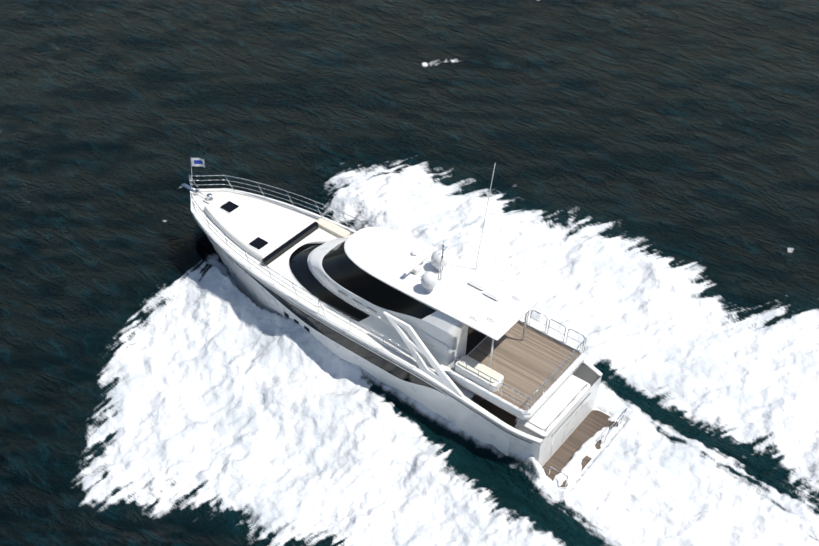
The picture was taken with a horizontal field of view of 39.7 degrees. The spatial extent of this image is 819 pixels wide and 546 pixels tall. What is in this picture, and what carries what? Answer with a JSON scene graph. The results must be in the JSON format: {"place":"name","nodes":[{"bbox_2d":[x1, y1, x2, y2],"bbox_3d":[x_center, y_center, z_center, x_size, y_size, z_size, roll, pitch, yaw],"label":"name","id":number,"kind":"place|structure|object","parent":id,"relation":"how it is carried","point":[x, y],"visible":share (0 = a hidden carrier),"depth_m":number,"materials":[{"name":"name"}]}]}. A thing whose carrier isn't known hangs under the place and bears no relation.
{"place":"outdoors","nodes":[
{"label":"outdoors","id":0,"kind":"place"},
{"bbox_2d":[181,183,199,194],"bbox_3d":[-10.072,-3.874,52.127,0.970,0.100,0.259,28,46,26],"label":"bow roller","id":1,"kind":"object","parent":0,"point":[195,192],"visible":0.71,"depth_m":52.04,"materials":[{"name":"silver metal"}]},
{"bbox_2d":[176,184,206,196],"bbox_3d":[-9.952,-3.735,52.121,1.762,0.465,0.525,28,46,26],"label":"anchor","id":2,"kind":"object","parent":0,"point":[179,188],"visible":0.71,"depth_m":52.15,"materials":[{"name":"silver metal"}]},
{"bbox_2d":[0,0,818,545],"bbox_3d":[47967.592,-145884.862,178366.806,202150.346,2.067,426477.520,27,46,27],"label":"sea","id":3,"kind":"structure","parent":0,"point":[650,224],"depth_m":53.61,"materials":[{"name":"liquid"}]},
{"bbox_2d":[207,236,601,466],"bbox_3d":[-1.971,1.956,48.938,20.514,3.928,5.360,28,46,26],"label":"hull","id":4,"kind":"object","parent":3,"relation":"in","point":[447,407],"visible":0.19,"depth_m":45.47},
{"bbox_2d":[193,192,474,398],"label":"deck","id":5,"kind":"structure","parent":4,"relation":"on","point":[279,265],"depth_m":48.34,"materials":[{"name":"white paint"}]},
{"bbox_2d":[203,198,215,203],"bbox_3d":[-9.051,-3.289,51.605,0.600,0.110,0.440,28,46,26],"label":"windlass base","id":6,"kind":"object","parent":5,"relation":"on","point":[206,201],"visible":0.38,"depth_m":51.52,"materials":[{"name":"white metal"}]},
{"bbox_2d":[206,193,212,200],"bbox_3d":[-9.084,-3.421,51.534,0.320,0.340,0.320,28,46,26],"label":"windlass","id":7,"kind":"object","parent":5,"relation":"on","point":[209,197],"visible":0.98,"depth_m":51.45,"materials":[{"name":"silver metal"}]},
{"bbox_2d":[204,194,311,261],"bbox_3d":[-7.078,-2.267,50.515,4.450,0.399,3.238,28,46,26],"label":"foredeck","id":8,"kind":"object","parent":5,"relation":"on","point":[245,223],"visible":0.92,"depth_m":50.23,"materials":[{"name":"white plastic"}]},
{"bbox_2d":[219,202,239,213],"bbox_3d":[-8.085,-2.954,50.941,0.700,0.035,0.700,28,46,26],"label":"hatch frame","id":9,"kind":"object","parent":8,"relation":"on","point":[230,212],"visible":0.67,"depth_m":50.81,"materials":[{"name":"white plastic"}]},
{"bbox_2d":[220,201,238,212],"bbox_3d":[-8.084,-2.973,50.924,0.620,0.015,0.620,28,46,26],"label":"deck hatch","id":10,"kind":"object","parent":9,"relation":"in","point":[229,206],"visible":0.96,"depth_m":50.91,"materials":[{"name":"black glass"}]},
{"bbox_2d":[248,237,269,250],"bbox_3d":[-6.529,-1.266,49.099,0.700,0.035,0.700,28,46,26],"label":"hatch frame","id":11,"kind":"object","parent":8,"relation":"on","point":[256,248],"visible":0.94,"depth_m":48.95,"materials":[{"name":"white plastic"}]},
{"bbox_2d":[249,237,267,248],"bbox_3d":[-6.528,-1.285,49.083,0.620,0.015,0.620,28,46,26],"label":"deck hatch","id":12,"kind":"object","parent":11,"relation":"in","point":[258,243],"visible":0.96,"depth_m":49.07,"materials":[{"name":"black glass"}]},
{"bbox_2d":[262,222,317,265],"bbox_3d":[-5.178,-1.285,49.460,0.220,0.290,3.500,28,46,26],"label":"foredeck recess","id":13,"kind":"object","parent":5,"relation":"on","point":[288,244],"visible":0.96,"depth_m":49.31,"materials":[{"name":"black glass"}]},
{"bbox_2d":[315,217,349,237],"bbox_3d":[-3.435,-1.983,50.506,1.700,0.200,0.500,28,46,26],"label":"cushion","id":14,"kind":"object","parent":5,"relation":"on","point":[332,228],"visible":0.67,"depth_m":50.37,"materials":[{"name":"white fabric"}]},
{"bbox_2d":[289,241,486,368],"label":"deck house","id":15,"kind":"structure","parent":5,"relation":"on","point":[306,278],"depth_m":46.28,"materials":[{"name":"black glass"}]},
{"bbox_2d":[309,237,466,359],"bbox_3d":[-0.571,0.513,46.444,8.500,0.530,3.600,28,46,26],"label":"upper superstructure","id":16,"kind":"object","parent":15,"relation":"on","point":[318,254],"visible":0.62,"depth_m":45.58,"materials":[{"name":"white paint"}]},
{"bbox_2d":[338,290,376,312],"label":"cowl vents","id":17,"kind":"object","parent":16,"relation":"on","point":[356,301],"visible":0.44,"depth_m":45.54,"materials":[{"name":"grey metal"}]},
{"bbox_2d":[322,241,467,337],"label":"pilot house","id":18,"kind":"structure","parent":15,"relation":"on","point":[340,267],"depth_m":44.82,"materials":[{"name":"black glass"}]},
{"bbox_2d":[364,299,467,349],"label":"wall","id":19,"kind":"structure","parent":18,"relation":"attached to","point":[450,340],"depth_m":43.64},
{"bbox_2d":[344,227,537,340],"bbox_3d":[0.886,0.121,44.728,8.100,0.250,3.000,28,46,26],"label":"hardtop","id":20,"kind":"object","parent":18,"relation":"on","point":[382,254],"visible":1,"depth_m":44.38,"materials":[{"name":"white plastic"}]},
{"bbox_2d":[409,262,421,273],"bbox_3d":[0.227,-0.189,44.718,0.400,0.200,0.400,28,46,26],"label":"radar pedestal","id":21,"kind":"object","parent":20,"relation":"on","point":[417,269],"visible":0.69,"depth_m":44.60,"materials":[{"name":"white plastic"}]},
{"bbox_2d":[404,255,426,274],"bbox_3d":[0.234,-0.315,44.611,0.160,0.090,1.400,28,46,26],"label":"radar antenna","id":22,"kind":"object","parent":21,"relation":"on","point":[415,264],"visible":1,"depth_m":44.56,"materials":[{"name":"white plastic"}]},
{"bbox_2d":[421,271,437,291],"bbox_3d":[0.755,0.329,43.660,0.640,0.823,0.640,28,46,26],"label":"satellite dome","id":23,"kind":"object","parent":20,"relation":"on","point":[429,280],"visible":1,"depth_m":43.40,"materials":[{"name":"white plastic"}]},
{"bbox_2d":[431,250,447,270],"bbox_3d":[1.181,-0.510,44.663,0.680,0.842,0.680,28,46,26],"label":"satellite dome","id":24,"kind":"object","parent":20,"relation":"on","point":[435,260],"visible":0.88,"depth_m":44.40,"materials":[{"name":"white plastic"}]},
{"bbox_2d":[438,165,494,268],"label":"whip antennas","id":25,"kind":"object","parent":20,"relation":"on","point":[483,224],"visible":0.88,"depth_m":43.27,"materials":[{"name":"white"}]},
{"bbox_2d":[468,275,489,289],"bbox_3d":[2.720,0.386,44.321,0.720,0.050,0.600,28,46,26],"label":"roof hatch frame","id":26,"kind":"object","parent":20,"relation":"on","point":[483,288],"visible":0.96,"depth_m":44.23,"materials":[{"name":"white"}]},
{"bbox_2d":[471,276,487,287],"bbox_3d":[2.722,0.356,44.295,0.580,0.031,0.460,28,46,26],"label":"roof hatch","id":27,"kind":"object","parent":26,"relation":"on","point":[479,282],"visible":0.96,"depth_m":44.27,"materials":[{"name":"white plastic"}]},
{"bbox_2d":[483,286,505,300],"bbox_3d":[3.285,0.779,43.895,0.720,0.050,0.600,28,46,26],"label":"roof hatch frame","id":28,"kind":"object","parent":20,"relation":"on","point":[494,298],"visible":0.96,"depth_m":43.79,"materials":[{"name":"white"}]},
{"bbox_2d":[486,287,502,297],"bbox_3d":[3.287,0.748,43.870,0.580,0.030,0.460,28,46,26],"label":"roof hatch","id":29,"kind":"object","parent":28,"relation":"on","point":[494,292],"visible":0.98,"depth_m":43.84,"materials":[{"name":"white plastic"}]},
{"bbox_2d":[466,326,485,354],"bbox_3d":[2.841,2.030,44.356,0.030,1.850,2.000,28,46,26],"label":"glass door","id":30,"kind":"structure","parent":18,"relation":"attached to","point":[475,338],"depth_m":44.25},
{"bbox_2d":[440,336,584,419],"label":"deck","id":31,"kind":"structure","parent":15,"relation":"on","point":[487,398],"depth_m":43.12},
{"bbox_2d":[446,318,584,415],"bbox_3d":[4.199,3.484,44.201,3.740,0.150,4.400,28,46,26],"label":"deck coaming","id":32,"kind":"object","parent":31,"relation":"on","point":[498,399],"visible":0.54,"depth_m":43.30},
{"bbox_2d":[452,322,579,410],"bbox_3d":[4.178,3.496,44.230,3.410,0.016,4.040,28,46,26],"label":"teak deck","id":33,"kind":"object","parent":31,"relation":"on","point":[531,363],"visible":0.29,"depth_m":44.34,"materials":[{"name":"brown wood"}]},
{"bbox_2d":[455,355,503,391],"bbox_3d":[2.659,3.852,43.394,1.900,0.400,0.730,28,46,26],"label":"settee","id":34,"kind":"object","parent":33,"relation":"on","point":[496,384],"visible":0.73,"depth_m":43.07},
{"bbox_2d":[458,355,500,382],"bbox_3d":[2.672,3.667,43.242,1.700,0.080,0.580,28,46,26],"label":"settee cushion","id":35,"kind":"object","parent":34,"relation":"on","point":[481,367],"visible":0.96,"depth_m":43.19,"materials":[{"name":"beige fabric"}]},
{"bbox_2d":[489,312,527,367],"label":"support poles","id":36,"kind":"object","parent":33,"relation":"on","point":[493,340],"visible":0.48,"depth_m":43.43,"materials":[{"name":"silver metal"}]},
{"bbox_2d":[228,256,446,395],"bbox_3d":[-4.464,1.444,47.431,15.390,1.073,0.927,32,48,31],"label":"hull stripe","id":37,"kind":"object","parent":4,"relation":"attached to","point":[361,351],"visible":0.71,"depth_m":45.92,"materials":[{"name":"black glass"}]},
{"bbox_2d":[189,191,542,444],"bbox_3d":[-3.180,1.625,46.681,20.689,1.144,1.826,32,48,31],"label":"gunwale port","id":38,"kind":"object","parent":4,"relation":"on","point":[378,349],"visible":0.96,"depth_m":45.20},
{"bbox_2d":[400,320,463,396],"bbox_3d":[0.825,3.283,43.743,0.241,1.450,3.606,-29,49,-32],"label":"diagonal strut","id":39,"kind":"object","parent":38,"relation":"on","point":[449,383],"visible":1,"depth_m":43.73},
{"bbox_2d":[391,315,404,328],"bbox_3d":[-0.433,1.915,44.327,0.790,0.159,0.177,28,46,26],"label":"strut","id":40,"kind":"object","parent":39,"relation":"on","point":[396,320],"visible":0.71,"depth_m":44.31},
{"bbox_2d":[383,311,431,376],"bbox_3d":[-0.024,2.837,44.212,0.227,1.440,3.093,-27,48,-31],"label":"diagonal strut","id":41,"kind":"object","parent":39,"relation":"attached to","point":[423,366],"visible":0.65,"depth_m":44.09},
{"bbox_2d":[408,339,423,354],"bbox_3d":[0.295,2.889,44.009,0.906,0.258,0.182,28,46,26],"label":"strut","id":42,"kind":"object","parent":39,"relation":"attached to","point":[414,345],"visible":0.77,"depth_m":44.00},
{"bbox_2d":[428,369,445,385],"bbox_3d":[1.110,4.054,43.713,1.088,0.270,0.203,28,46,26],"label":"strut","id":43,"kind":"object","parent":39,"relation":"attached to","point":[434,375],"visible":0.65,"depth_m":43.72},
{"bbox_2d":[256,278,531,443],"bbox_3d":[-3.151,1.890,46.643,19.782,1.004,1.423,31,48,31],"label":"rub rail","id":44,"kind":"object","parent":4,"relation":"attached to","point":[403,367],"visible":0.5,"depth_m":44.37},
{"bbox_2d":[197,188,602,377],"bbox_3d":[-0.800,-0.333,49.149,20.689,1.144,1.838,22,44,23],"label":"gunwale","id":45,"kind":"object","parent":4,"relation":"on","point":[592,369],"visible":0.31,"depth_m":51.58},
{"bbox_2d":[189,157,626,488],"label":"railings","id":46,"kind":"object","parent":4,"relation":"attached to","point":[441,262],"visible":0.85,"depth_m":45.09,"materials":[{"name":"silver metal"}]},
{"bbox_2d":[191,158,204,166],"bbox_3d":[-9.503,-4.972,51.007,0.599,0.519,0.075,4,40,3],"label":"flag","id":47,"kind":"object","parent":46,"relation":"attached to","point":[196,162],"visible":1,"depth_m":50.99,"materials":[{"name":"fabric"}]},
{"bbox_2d":[456,396,510,455],"bbox_3d":[2.865,5.851,43.443,2.450,1.807,0.170,28,46,26],"label":"panel","id":48,"kind":"object","parent":4,"relation":"attached to","point":[475,428],"visible":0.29,"depth_m":43.55,"materials":[{"name":"white paint"}]},
{"bbox_2d":[550,397,587,455],"bbox_3d":[6.219,5.992,44.241,0.016,1.250,2.500,28,46,26],"label":"transom door","id":49,"kind":"structure","parent":4,"relation":"attached to","point":[568,426],"depth_m":44.20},
{"bbox_2d":[552,393,589,435],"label":"transom trim","id":50,"kind":"structure","parent":49,"relation":"attached to","point":[570,415],"depth_m":43.75,"materials":[{"name":"grey metal"}]},
{"bbox_2d":[559,408,618,488],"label":"swim platform","id":51,"kind":"structure","parent":4,"relation":"attached to","point":[605,413],"depth_m":45.86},
{"bbox_2d":[542,410,617,486],"bbox_3d":[6.671,6.839,44.477,1.330,0.014,4.440,28,46,26],"label":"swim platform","id":52,"kind":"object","parent":51,"relation":"on","point":[593,422],"visible":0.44,"depth_m":44.67,"materials":[{"name":"brown wood"}]},
{"bbox_3d":[4.684,5.503,45.334,3.400,0.150,4.933,28,46,26],"label":"cockpit","id":53,"kind":"object","parent":4,"relation":"in","visible":0},
{"bbox_2d":[515,375,590,439],"bbox_3d":[5.586,5.492,44.455,1.400,1.280,3.560,28,46,26],"label":"bulwark","id":54,"kind":"object","parent":53,"relation":"on","point":[524,426],"visible":0.23,"depth_m":43.21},
{"bbox_2d":[525,376,583,429],"bbox_3d":[5.596,4.963,44.027,1.050,0.080,3.100,28,46,26],"label":"sun pad","id":55,"kind":"object","parent":54,"relation":"on","point":[555,404],"visible":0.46,"depth_m":43.85,"materials":[{"name":"white fabric"}]},
{"bbox_2d":[478,399,516,427],"bbox_3d":[4.209,5.191,45.545,2.100,0.015,4.733,28,46,26],"label":"teak cockpit","id":56,"kind":"object","parent":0,"point":[501,414],"depth_m":45.06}
]}

